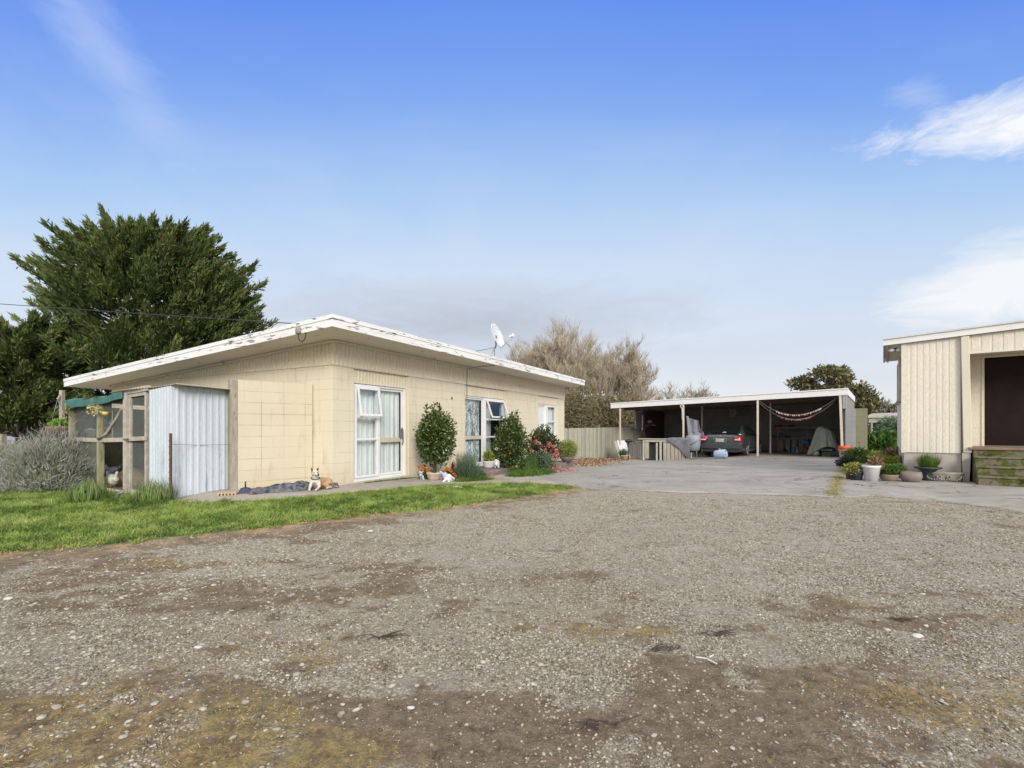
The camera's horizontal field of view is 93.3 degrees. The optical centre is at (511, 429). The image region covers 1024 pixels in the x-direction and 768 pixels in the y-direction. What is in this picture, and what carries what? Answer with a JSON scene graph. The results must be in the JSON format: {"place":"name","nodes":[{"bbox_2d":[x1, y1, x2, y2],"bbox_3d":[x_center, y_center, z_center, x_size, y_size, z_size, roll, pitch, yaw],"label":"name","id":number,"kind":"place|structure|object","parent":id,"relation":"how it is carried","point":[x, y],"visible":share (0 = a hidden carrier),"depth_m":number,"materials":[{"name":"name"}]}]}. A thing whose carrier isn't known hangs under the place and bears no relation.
{"place":"outdoors","nodes":[
{"label":"outdoors","id":0,"kind":"place"},
{"bbox_2d":[0,480,580,554],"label":"lawn grass","id":1,"kind":"structure","parent":0,"point":[53,517],"depth_m":6.63,"materials":[{"name":"plant"}]},
{"bbox_2d":[178,469,559,503],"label":"path","id":2,"kind":"structure","parent":0,"point":[212,495],"depth_m":8.84,"materials":[{"name":"concrete"}]},
{"bbox_2d":[217,492,237,495],"bbox_3d":[-4.637,1.060,7.878,0.280,0.070,0.090,0,0,-12],"label":"hollow brick","id":3,"kind":"object","parent":2,"relation":"on","point":[226,493],"visible":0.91,"depth_m":7.85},
{"bbox_2d":[238,481,251,493],"bbox_3d":[-4.450,0.968,8.059,0.236,0.200,0.108,0,0,-20],"label":"dustpan","id":4,"kind":"object","parent":2,"relation":"on","point":[245,490],"visible":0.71,"depth_m":8.04,"materials":[{"name":"blue plastic"}]},
{"bbox_2d":[250,480,339,494],"bbox_3d":[-3.837,0.988,8.550,1.485,0.173,0.403,0,0,-42],"label":"blanket","id":5,"kind":"object","parent":2,"relation":"on","point":[301,485],"visible":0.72,"depth_m":8.31,"materials":[{"name":"fabric"}]},
{"bbox_2d":[308,467,337,490],"bbox_3d":[-3.446,0.874,8.679,0.331,0.398,0.654,0,0,23],"label":"dog","id":6,"kind":"object","parent":5,"relation":"on","point":[317,482],"visible":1,"depth_m":8.55},
{"bbox_2d":[413,401,457,479],"bbox_3d":[-1.727,0.244,10.883,1.035,1.787,0.848,0,0,0],"label":"potted camellia","id":7,"kind":"object","parent":2,"relation":"on","point":[435,438],"visible":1,"depth_m":10.72,"materials":[{"name":"plant"}]},
{"bbox_2d":[439,471,454,481],"bbox_3d":[-1.397,1.012,10.348,0.362,0.254,0.216,0,0,15],"label":"plush toy","id":8,"kind":"object","parent":2,"relation":"on","point":[447,477],"visible":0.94,"depth_m":10.34,"materials":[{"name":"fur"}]},
{"bbox_2d":[450,452,483,479],"bbox_3d":[-1.016,0.823,10.887,0.950,0.691,0.718,0,0,0],"label":"feathery shrub","id":9,"kind":"object","parent":2,"relation":"on","point":[468,467],"visible":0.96,"depth_m":10.80,"materials":[{"name":"green plant"}]},
{"bbox_2d":[0,431,1023,767],"bbox_3d":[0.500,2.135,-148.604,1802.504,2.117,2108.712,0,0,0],"label":"ground","id":10,"kind":"structure","parent":0,"point":[810,729],"depth_m":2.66,"materials":[{"name":"gravel"}]},
{"bbox_2d":[0,434,6,447],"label":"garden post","id":11,"kind":"object","parent":10,"relation":"on","point":[3,441],"visible":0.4,"depth_m":10.08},
{"bbox_2d":[0,436,41,488],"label":"lavender bush","id":12,"kind":"object","parent":10,"relation":"on","point":[6,448],"visible":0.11,"depth_m":9.27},
{"bbox_2d":[0,309,98,446],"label":"conifer tree","id":13,"kind":"object","parent":10,"relation":"on","point":[29,395],"visible":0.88,"depth_m":23.36,"materials":[{"name":"green plant"}]},
{"bbox_2d":[0,419,104,492],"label":"lavender bush","id":14,"kind":"object","parent":10,"relation":"on","point":[48,463],"visible":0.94,"depth_m":8.79,"materials":[{"name":"plant"}]},
{"bbox_2d":[57,390,64,445],"bbox_3d":[-9.777,0.146,10.461,0.070,1.993,0.148,0,0,0],"label":"basket post","id":15,"kind":"object","parent":10,"relation":"on","point":[61,397],"visible":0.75,"depth_m":10.46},
{"bbox_2d":[40,399,67,438],"bbox_3d":[-9.725,-0.193,10.387,0.644,0.912,0.631,0,0,41],"label":"hanging basket","id":16,"kind":"object","parent":15,"relation":"hanging from","point":[63,422],"visible":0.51,"depth_m":10.31,"materials":[{"name":"green plant"}]},
{"bbox_2d":[57,475,113,502],"bbox_3d":[-6.763,0.932,7.637,0.903,0.403,0.694,0,0,0],"label":"broad grass clump","id":17,"kind":"object","parent":10,"relation":"on","point":[87,490],"visible":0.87,"depth_m":7.53,"materials":[{"name":"plant"}]},
{"bbox_2d":[56,493,182,506],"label":"weeds","id":18,"kind":"object","parent":10,"relation":"on","point":[116,500],"visible":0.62,"depth_m":7.25,"materials":[{"name":"green plant"}]},
{"bbox_2d":[1,203,278,444],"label":"conifer tree","id":19,"kind":"object","parent":10,"relation":"on","point":[179,270],"visible":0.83,"depth_m":25.57,"materials":[{"name":"green plant"}]},
{"bbox_2d":[68,383,229,497],"bbox_3d":[-6.614,0.238,9.677,4.242,1.966,2.411,0,0,28],"label":"aviary","id":20,"kind":"object","parent":10,"relation":"on","point":[194,418],"visible":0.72,"depth_m":8.32,"materials":[{"name":"metal"}]},
{"bbox_2d":[86,404,101,415],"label":"dried flowers","id":21,"kind":"object","parent":20,"relation":"hanging from","point":[94,408],"visible":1,"depth_m":8.83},
{"bbox_2d":[63,391,143,409],"bbox_3d":[-7.606,-0.545,9.501,2.382,0.317,1.120,0,0,28],"label":"tarpaulin","id":22,"kind":"object","parent":20,"relation":"on","point":[80,402],"visible":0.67,"depth_m":9.06,"materials":[{"name":"fabric"}]},
{"bbox_2d":[96,408,122,439],"bbox_3d":[-7.234,-0.109,8.770,0.881,0.614,0.064,0,0,20],"label":"perch branch","id":23,"kind":"object","parent":20,"relation":"attached to","point":[106,433],"visible":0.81,"depth_m":8.79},
{"bbox_2d":[104,471,119,487],"bbox_3d":[-7.632,0.955,9.231,0.424,0.352,0.208,0,0,28],"label":"hen","id":24,"kind":"object","parent":20,"relation":"in","point":[113,479],"visible":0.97,"depth_m":9.15,"materials":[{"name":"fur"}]},
{"bbox_2d":[104,468,143,485],"bbox_3d":[-7.816,0.962,9.989,0.950,0.377,0.900,0,0,28],"label":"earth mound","id":25,"kind":"object","parent":20,"relation":"on","point":[120,476],"visible":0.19,"depth_m":9.71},
{"bbox_2d":[104,462,121,475],"bbox_3d":[-8.111,0.857,9.807,0.449,0.368,0.216,0,0,10],"label":"hen","id":26,"kind":"object","parent":25,"relation":"on","point":[112,470],"visible":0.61,"depth_m":9.75,"materials":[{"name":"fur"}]},
{"bbox_2d":[123,391,148,493],"bbox_3d":[-6.500,0.247,8.331,0.646,1.805,0.143,0,0,28],"label":"door","id":27,"kind":"structure","parent":20,"relation":"in","point":[145,393],"depth_m":8.24,"materials":[{"name":"wood"}]},
{"bbox_2d":[126,475,182,503],"bbox_3d":[-5.521,0.931,7.505,0.912,0.442,0.887,0,0,32],"label":"broad grass clump","id":28,"kind":"object","parent":10,"relation":"on","point":[151,492],"visible":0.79,"depth_m":7.36,"materials":[{"name":"plant"}]},
{"bbox_2d":[169,433,171,490],"bbox_3d":[-5.405,0.649,7.655,0.044,1.176,0.040,0,0,20],"label":"steel stake","id":29,"kind":"object","parent":10,"relation":"on","point":[170,456],"visible":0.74,"depth_m":7.65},
{"bbox_2d":[228,380,311,489],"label":"block screen wall","id":30,"kind":"structure","parent":10,"relation":"on","point":[270,433],"depth_m":8.89,"materials":[{"name":"concrete"}]},
{"bbox_2d":[63,314,584,484],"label":"block house","id":31,"kind":"structure","parent":10,"relation":"on","point":[375,389],"depth_m":10.72,"materials":[{"name":"white paint"}]},
{"bbox_2d":[4,304,291,323],"bbox_3d":[-41.632,-8.251,24.301,81.935,12.760,0.016,0,0,23],"label":"overhead cable","id":32,"kind":"object","parent":31,"relation":"attached to","point":[155,314],"visible":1,"depth_m":10.08,"materials":[{"name":"black plastic"}]},
{"bbox_2d":[295,323,305,341],"bbox_3d":[-3.686,-1.714,8.550,0.293,0.346,0.112,0,0,0],"label":"cable bracket","id":33,"kind":"object","parent":31,"relation":"attached to","point":[298,330],"visible":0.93,"depth_m":8.53,"materials":[{"name":"ceramic"}]},
{"bbox_2d":[354,385,382,478],"bbox_3d":[-2.965,0.050,9.994,0.205,1.880,0.670,0,0,28],"label":"window","id":34,"kind":"structure","parent":31,"relation":"in","point":[357,388],"depth_m":10.01,"materials":[{"name":"white wood"}]},
{"bbox_2d":[380,388,403,474],"bbox_3d":[-2.681,0.050,10.709,0.107,1.880,0.740,0,0,28],"label":"sliding door","id":35,"kind":"structure","parent":31,"relation":"in","point":[394,439],"depth_m":10.96,"materials":[{"name":"white metal"}]},
{"bbox_2d":[465,397,481,463],"bbox_3d":[-1.116,0.050,13.677,0.050,1.880,0.950,0,0,28],"label":"sliding door","id":36,"kind":"structure","parent":31,"relation":"in","point":[466,437],"depth_m":14.05,"materials":[{"name":"white wood"}]},
{"bbox_2d":[478,323,514,355],"bbox_3d":[-0.446,-2.283,12.707,1.000,1.021,0.540,0,0,-8],"label":"satellite dish","id":37,"kind":"object","parent":31,"relation":"on","point":[498,336],"visible":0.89,"depth_m":12.77,"materials":[{"name":"metal"}]},
{"bbox_2d":[484,399,508,451],"bbox_3d":[-0.447,0.050,14.572,0.300,1.880,1.100,0,0,28],"label":"window","id":38,"kind":"structure","parent":31,"relation":"in","point":[503,405],"depth_m":14.19,"materials":[{"name":"white wood"}]},
{"bbox_2d":[538,405,544,451],"bbox_3d":[1.033,0.050,17.671,0.050,1.880,0.720,0,0,28],"label":"window","id":39,"kind":"structure","parent":31,"relation":"in","point":[541,408],"depth_m":17.76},
{"bbox_2d":[546,406,555,437],"bbox_3d":[1.479,0.050,18.397,0.070,1.880,0.820,0,0,28],"label":"window","id":40,"kind":"structure","parent":31,"relation":"in","point":[554,407],"depth_m":18.66,"materials":[{"name":"white glass"}]},
{"bbox_2d":[356,629,411,641],"bbox_3d":[-0.733,1.181,2.766,0.296,0.022,0.105,0,0,-21],"label":"twig pile","id":41,"kind":"object","parent":10,"relation":"on","point":[390,635],"visible":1,"depth_m":2.76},
{"bbox_2d":[417,463,432,478],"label":"marigold clump","id":42,"kind":"object","parent":10,"relation":"on","point":[424,469],"visible":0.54,"depth_m":10.85,"materials":[{"name":"orange plant"}]},
{"bbox_2d":[450,475,495,482],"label":"weeds","id":43,"kind":"object","parent":10,"relation":"on","point":[473,478],"visible":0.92,"depth_m":10.57,"materials":[{"name":"green plant"}]},
{"bbox_2d":[438,466,509,476],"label":"step","id":44,"kind":"structure","parent":10,"relation":"on","point":[494,471],"depth_m":12.21,"materials":[{"name":"grey concrete"}]},
{"bbox_2d":[482,449,494,467],"bbox_3d":[-0.600,0.751,12.676,0.389,0.528,0.366,0,0,0],"label":"white bowl planter","id":45,"kind":"object","parent":44,"relation":"on","point":[487,461],"visible":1,"depth_m":12.59,"materials":[{"name":"plastic"}]},
{"bbox_2d":[490,409,530,469],"bbox_3d":[-0.055,0.346,12.843,1.048,1.785,0.903,0,0,-17],"label":"camellia bush","id":46,"kind":"object","parent":10,"relation":"on","point":[509,427],"visible":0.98,"depth_m":12.72,"materials":[{"name":"green plant"}]},
{"bbox_2d":[0,500,1023,767],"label":"dry moss","id":47,"kind":"object","parent":10,"relation":"on","point":[384,732],"visible":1,"depth_m":2.03,"materials":[{"name":"plant"}]},
{"bbox_2d":[0,503,1023,749],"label":"pale stones","id":48,"kind":"object","parent":10,"relation":"on","point":[246,701],"visible":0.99,"depth_m":2.78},
{"bbox_2d":[502,465,564,477],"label":"weeds","id":49,"kind":"object","parent":10,"relation":"on","point":[537,471],"visible":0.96,"depth_m":12.11,"materials":[{"name":"green plant"}]},
{"bbox_2d":[503,336,575,369],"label":"willow tree","id":50,"kind":"object","parent":10,"relation":"on","point":[527,359],"visible":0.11,"depth_m":44.49,"materials":[{"name":"brown plant"}]},
{"bbox_2d":[532,450,556,470],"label":"grey green herb","id":51,"kind":"object","parent":10,"relation":"on","point":[544,459],"visible":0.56,"depth_m":13.50,"materials":[{"name":"blue plant"}]},
{"bbox_2d":[521,344,579,372],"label":"willow tree","id":52,"kind":"object","parent":10,"relation":"on","point":[545,362],"visible":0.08,"depth_m":44.23,"materials":[{"name":"brown plant"}]},
{"bbox_2d":[518,316,603,400],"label":"willow tree","id":53,"kind":"object","parent":10,"relation":"on","point":[557,343],"visible":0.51,"depth_m":44.61,"materials":[{"name":"brown plant"}]},
{"bbox_2d":[550,460,573,468],"bbox_3d":[1.000,1.237,15.832,1.600,0.370,1.578,0,0,28],"label":"door step","id":54,"kind":"object","parent":10,"relation":"on","point":[561,464],"depth_m":15.47,"materials":[{"name":"grey concrete"}]},
{"bbox_2d":[556,439,579,461],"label":"potted lime bush","id":55,"kind":"object","parent":54,"relation":"on","point":[569,449],"visible":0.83,"depth_m":15.52,"materials":[{"name":"green plant"}]},
{"bbox_2d":[532,353,614,408],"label":"willow tree","id":56,"kind":"object","parent":10,"relation":"on","point":[572,371],"visible":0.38,"depth_m":44.01,"materials":[{"name":"brown plant"}]},
{"bbox_2d":[564,383,614,449],"bbox_3d":[5.530,-0.666,39.968,8.036,7.058,3.497,0,0,0],"label":"scrub bush","id":57,"kind":"object","parent":10,"relation":"on","point":[570,413],"visible":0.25,"depth_m":39.55,"materials":[{"name":"plant"}]},
{"bbox_2d":[567,332,624,406],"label":"willow tree","id":58,"kind":"object","parent":10,"relation":"on","point":[591,343],"visible":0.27,"depth_m":48.39,"materials":[{"name":"brown plant"}]},
{"bbox_2d":[561,714,641,735],"bbox_3d":[0.377,1.183,1.939,0.349,0.022,0.083,0,0,-16],"label":"twig pile","id":59,"kind":"object","parent":10,"relation":"on","point":[594,726],"visible":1,"depth_m":1.94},
{"bbox_2d":[564,427,641,458],"bbox_3d":[5.016,0.731,26.036,6.544,1.797,0.086,0,0,-34],"label":"paling fence","id":60,"kind":"object","parent":10,"relation":"on","point":[591,442],"visible":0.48,"depth_m":25.75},
{"bbox_2d":[571,387,642,449],"bbox_3d":[7.952,-0.319,38.026,6.803,6.156,3.315,0,0,0],"label":"scrub bush","id":61,"kind":"object","parent":10,"relation":"on","point":[603,417],"visible":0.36,"depth_m":37.66,"materials":[{"name":"plant"}]},
{"bbox_2d":[573,456,641,465],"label":"dry leaves","id":62,"kind":"object","parent":10,"relation":"on","point":[595,461],"visible":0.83,"depth_m":20.23,"materials":[{"name":"brown plant"}]},
{"bbox_2d":[588,331,663,401],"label":"willow tree","id":63,"kind":"object","parent":10,"relation":"on","point":[620,372],"visible":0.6,"depth_m":44.73,"materials":[{"name":"brown plant"}]},
{"bbox_2d":[597,346,658,401],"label":"willow tree","id":64,"kind":"object","parent":10,"relation":"on","point":[640,368],"visible":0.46,"depth_m":44.83,"materials":[{"name":"brown plant"}]},
{"bbox_2d":[613,395,647,441],"bbox_3d":[9.866,-0.051,37.040,4.868,5.308,3.294,0,0,0],"label":"scrub bush","id":65,"kind":"object","parent":10,"relation":"on","point":[629,422],"visible":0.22,"depth_m":36.62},
{"bbox_2d":[626,438,688,460],"bbox_3d":[7.035,0.953,23.622,2.270,1.074,5.473,0,0,7],"label":"timber hutch","id":66,"kind":"object","parent":10,"relation":"on","point":[659,449],"visible":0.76,"depth_m":21.57,"materials":[{"name":"white"}]},
{"bbox_2d":[667,437,690,457],"bbox_3d":[7.335,0.785,21.177,0.923,0.878,0.691,0,0,25],"label":"grey cover","id":67,"kind":"object","parent":66,"relation":"on","point":[682,444],"visible":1,"depth_m":20.85,"materials":[{"name":"fabric"}]},
{"bbox_2d":[648,643,679,651],"bbox_3d":[0.813,1.182,2.622,0.208,0.022,0.079,0,0,-11],"label":"twig pile","id":68,"kind":"object","parent":10,"relation":"on","point":[659,648],"visible":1,"depth_m":2.60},
{"bbox_2d":[648,380,681,400],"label":"distant bare tree","id":69,"kind":"object","parent":10,"relation":"on","point":[663,394],"visible":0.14,"depth_m":61.89,"materials":[{"name":"brown plant"}]},
{"bbox_2d":[674,379,719,398],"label":"distant bare tree","id":70,"kind":"object","parent":10,"relation":"on","point":[705,392],"visible":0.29,"depth_m":61.18,"materials":[{"name":"brown plant"}]},
{"bbox_2d":[696,628,735,635],"bbox_3d":[1.202,1.182,2.798,0.278,0.022,0.080,0,0,-19],"label":"twig pile","id":71,"kind":"object","parent":10,"relation":"on","point":[720,632],"visible":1,"depth_m":2.80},
{"bbox_2d":[610,388,854,455],"bbox_3d":[11.066,0.085,24.556,10.200,3.430,6.290,0,0,38],"label":"carport","id":72,"kind":"object","parent":10,"relation":"on","point":[667,417],"visible":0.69,"depth_m":25.24,"materials":[{"name":"white paint"}]},
{"bbox_2d":[635,411,641,428],"bbox_3d":[7.041,-0.525,26.884,0.060,0.950,0.900,0,0,38],"label":"side window","id":73,"kind":"structure","parent":72,"relation":"in","point":[638,415],"depth_m":26.80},
{"bbox_2d":[686,416,703,442],"bbox_3d":[8.690,0.106,22.822,0.887,1.488,0.296,0,0,0],"label":"hanging cover","id":74,"kind":"object","parent":72,"relation":"hanging from","point":[693,427],"visible":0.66,"depth_m":22.86,"materials":[{"name":"grey fabric"}]},
{"bbox_2d":[761,398,835,416],"bbox_3d":[11.868,-0.926,20.150,2.892,0.798,0.016,0,0,36],"label":"bunting","id":75,"kind":"object","parent":72,"relation":"hanging from","point":[799,414],"visible":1,"depth_m":20.07},
{"bbox_2d":[534,484,1023,514],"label":"loose grit","id":76,"kind":"object","parent":10,"relation":"on","point":[994,508],"visible":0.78,"depth_m":8.44,"materials":[{"name":"gravel"}]},
{"bbox_2d":[783,363,883,425],"bbox_3d":[22.039,-1.290,32.842,6.608,6.463,3.335,0,0,0],"label":"broadleaf tree","id":77,"kind":"object","parent":10,"relation":"on","point":[833,376],"visible":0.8,"depth_m":32.38,"materials":[{"name":"green plant"}]},
{"bbox_2d":[834,456,857,466],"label":"dark leafy plant","id":78,"kind":"object","parent":10,"relation":"on","point":[845,460],"visible":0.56,"depth_m":14.53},
{"bbox_2d":[842,395,866,449],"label":"mossy block wall","id":79,"kind":"structure","parent":10,"relation":"on","point":[855,427],"depth_m":18.87,"materials":[{"name":"grey concrete"}]},
{"bbox_2d":[841,446,874,460],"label":"bed plant","id":80,"kind":"object","parent":10,"relation":"on","point":[854,452],"visible":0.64,"depth_m":16.51,"materials":[{"name":"green plant"}]},
{"bbox_2d":[856,452,877,470],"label":"plant","id":81,"kind":"object","parent":10,"relation":"on","point":[863,459],"visible":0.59,"depth_m":12.07,"materials":[{"name":"plant"}]},
{"bbox_2d":[859,436,878,450],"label":"broad leaved plant","id":82,"kind":"object","parent":10,"relation":"on","point":[869,447],"visible":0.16,"depth_m":18.83,"materials":[{"name":"green plant"}]},
{"bbox_2d":[867,396,896,431],"bbox_3d":[25.322,-0.199,33.888,2.354,4.642,2.599,0,0,-24],"label":"leafless tree","id":83,"kind":"object","parent":10,"relation":"on","point":[884,407],"visible":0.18,"depth_m":33.51,"materials":[{"name":"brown plant"}]},
{"bbox_2d":[867,428,897,450],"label":"broad leaved plant","id":84,"kind":"object","parent":10,"relation":"on","point":[883,439],"visible":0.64,"depth_m":18.64,"materials":[{"name":"green plant"}]},
{"bbox_2d":[868,412,896,432],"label":"garden shed","id":85,"kind":"structure","parent":10,"relation":"on","point":[875,415],"depth_m":27.00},
{"bbox_2d":[869,411,896,431],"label":"garden shrub","id":86,"kind":"object","parent":10,"relation":"on","point":[890,423],"visible":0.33,"depth_m":24.90,"materials":[{"name":"green plant"}]},
{"bbox_2d":[876,446,898,463],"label":"bed plant","id":87,"kind":"object","parent":10,"relation":"on","point":[891,451],"visible":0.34,"depth_m":14.98,"materials":[{"name":"green plant"}]},
{"bbox_2d":[878,454,902,464],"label":"plant","id":88,"kind":"object","parent":10,"relation":"on","point":[890,460],"visible":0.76,"depth_m":11.48,"materials":[{"name":"plant"}]},
{"bbox_2d":[882,320,1023,486],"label":"clad building","id":89,"kind":"structure","parent":10,"relation":"on","point":[959,403],"depth_m":10.46,"materials":[{"name":"paint"}]},
{"bbox_2d":[896,357,900,402],"bbox_3d":[9.585,-1.215,11.979,0.085,1.070,0.980,0,0,38],"label":"side window","id":90,"kind":"structure","parent":89,"relation":"in","point":[899,360],"depth_m":11.62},
{"bbox_2d":[984,355,1023,445],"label":"door","id":91,"kind":"structure","parent":89,"relation":"in","point":[1003,376],"depth_m":10.57,"materials":[{"name":"wood"}]},
{"bbox_2d":[0,0,1023,404],"label":"sky","id":92,"kind":"structure","parent":0,"point":[766,193],"materials":[{"name":"blue"}]},
{"bbox_2d":[539,451,1023,512],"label":"driveway","id":93,"kind":"structure","parent":0,"point":[782,473],"depth_m":10.84,"materials":[{"name":"concrete"}]},
{"bbox_2d":[521,452,541,470],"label":"tall grass clump","id":94,"kind":"object","parent":93,"relation":"on","point":[528,462],"visible":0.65,"depth_m":13.01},
{"bbox_2d":[525,423,562,466],"bbox_3d":[0.935,0.511,14.472,1.170,1.432,1.116,0,0,0],"label":"pink camellia","id":95,"kind":"object","parent":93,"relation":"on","point":[549,442],"visible":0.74,"depth_m":14.26,"materials":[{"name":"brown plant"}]},
{"bbox_2d":[614,440,630,457],"bbox_3d":[5.672,1.047,24.798,0.896,0.950,0.350,0,0,20],"label":"chair","id":96,"kind":"object","parent":93,"relation":"on","point":[621,446],"visible":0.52,"depth_m":24.84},
{"bbox_2d":[618,449,628,459],"bbox_3d":[5.011,1.112,21.735,0.551,0.556,0.421,0,0,0],"label":"terracotta pot","id":97,"kind":"object","parent":93,"relation":"on","point":[623,455],"visible":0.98,"depth_m":21.66,"materials":[{"name":"plant"}]},
{"bbox_2d":[686,435,700,456],"bbox_3d":[8.089,0.740,21.586,0.641,0.981,0.652,0,0,30],"label":"covered barbecue","id":98,"kind":"object","parent":93,"relation":"on","point":[695,440],"visible":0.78,"depth_m":21.34,"materials":[{"name":"grey fabric"}]},
{"bbox_2d":[713,449,727,458],"bbox_3d":[8.839,1.046,20.474,0.379,0.430,0.519,0,0,-44],"label":"blue drum","id":99,"kind":"object","parent":93,"relation":"on","point":[722,453],"visible":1,"depth_m":20.35,"materials":[{"name":"plastic"}]},
{"bbox_2d":[700,425,761,455],"bbox_3d":[10.657,0.509,23.274,2.140,1.460,4.977,0,0,38],"label":"parked car","id":100,"kind":"object","parent":93,"relation":"on","point":[742,439],"visible":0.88,"depth_m":21.67,"materials":[{"name":"paint"}]},
{"bbox_2d":[776,427,840,451],"bbox_3d":[15.051,0.525,24.558,2.800,1.280,0.630,0,0,38],"label":"storage shelving","id":101,"kind":"object","parent":93,"relation":"on","point":[780,445],"visible":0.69,"depth_m":24.77,"materials":[{"name":"wood"}]},
{"bbox_2d":[807,426,838,455],"bbox_3d":[13.507,0.510,20.901,1.269,1.311,0.992,0,0,38],"label":"covered machine","id":102,"kind":"object","parent":93,"relation":"on","point":[823,439],"visible":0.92,"depth_m":20.74,"materials":[{"name":"grey fabric"}]},
{"bbox_2d":[822,465,847,496],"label":"joint moss","id":103,"kind":"object","parent":93,"relation":"on","point":[835,488],"visible":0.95,"depth_m":9.99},
{"bbox_2d":[838,446,851,457],"bbox_3d":[12.699,0.892,18.438,0.438,0.521,0.438,0,0,0],"label":"pot","id":104,"kind":"object","parent":93,"relation":"on","point":[841,448],"visible":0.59,"depth_m":18.33,"materials":[{"name":"plastic"}]},
{"bbox_2d":[842,461,862,479],"bbox_3d":[7.429,0.898,10.519,0.440,0.415,0.353,0,0,0],"label":"black planter","id":105,"kind":"object","parent":93,"relation":"on","point":[855,471],"visible":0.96,"depth_m":10.44,"materials":[{"name":"plant"}]},
{"bbox_2d":[861,454,886,480],"bbox_3d":[7.728,0.808,10.294,0.486,0.592,0.341,0,0,0],"label":"white pail planter","id":106,"kind":"object","parent":93,"relation":"on","point":[871,470],"visible":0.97,"depth_m":10.23,"materials":[{"name":"paint"}]},
{"bbox_2d":[879,463,909,480],"bbox_3d":[8.088,0.898,10.269,0.655,0.408,0.424,0,0,0],"label":"brown bowl planter","id":107,"kind":"object","parent":93,"relation":"on","point":[889,472],"visible":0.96,"depth_m":10.20,"materials":[{"name":"plant"}]},
{"bbox_2d":[899,471,922,481],"bbox_3d":[8.323,0.992,10.086,0.388,0.220,0.387,0,0,0],"label":"round brown pot","id":108,"kind":"object","parent":93,"relation":"on","point":[910,476],"visible":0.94,"depth_m":9.96,"materials":[{"name":"ceramic"}]},
{"bbox_2d":[913,452,942,480],"bbox_3d":[8.888,0.788,10.319,0.531,0.625,0.478,0,0,0],"label":"dark urn","id":109,"kind":"object","parent":93,"relation":"on","point":[928,464],"visible":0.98,"depth_m":10.22,"materials":[{"name":"plant"}]},
{"bbox_2d":[926,471,964,481],"bbox_3d":[9.104,1.000,10.198,0.662,0.203,0.310,0,0,38],"label":"ornate planter","id":110,"kind":"object","parent":93,"relation":"on","point":[947,476],"visible":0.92,"depth_m":10.08,"materials":[{"name":"concrete"}]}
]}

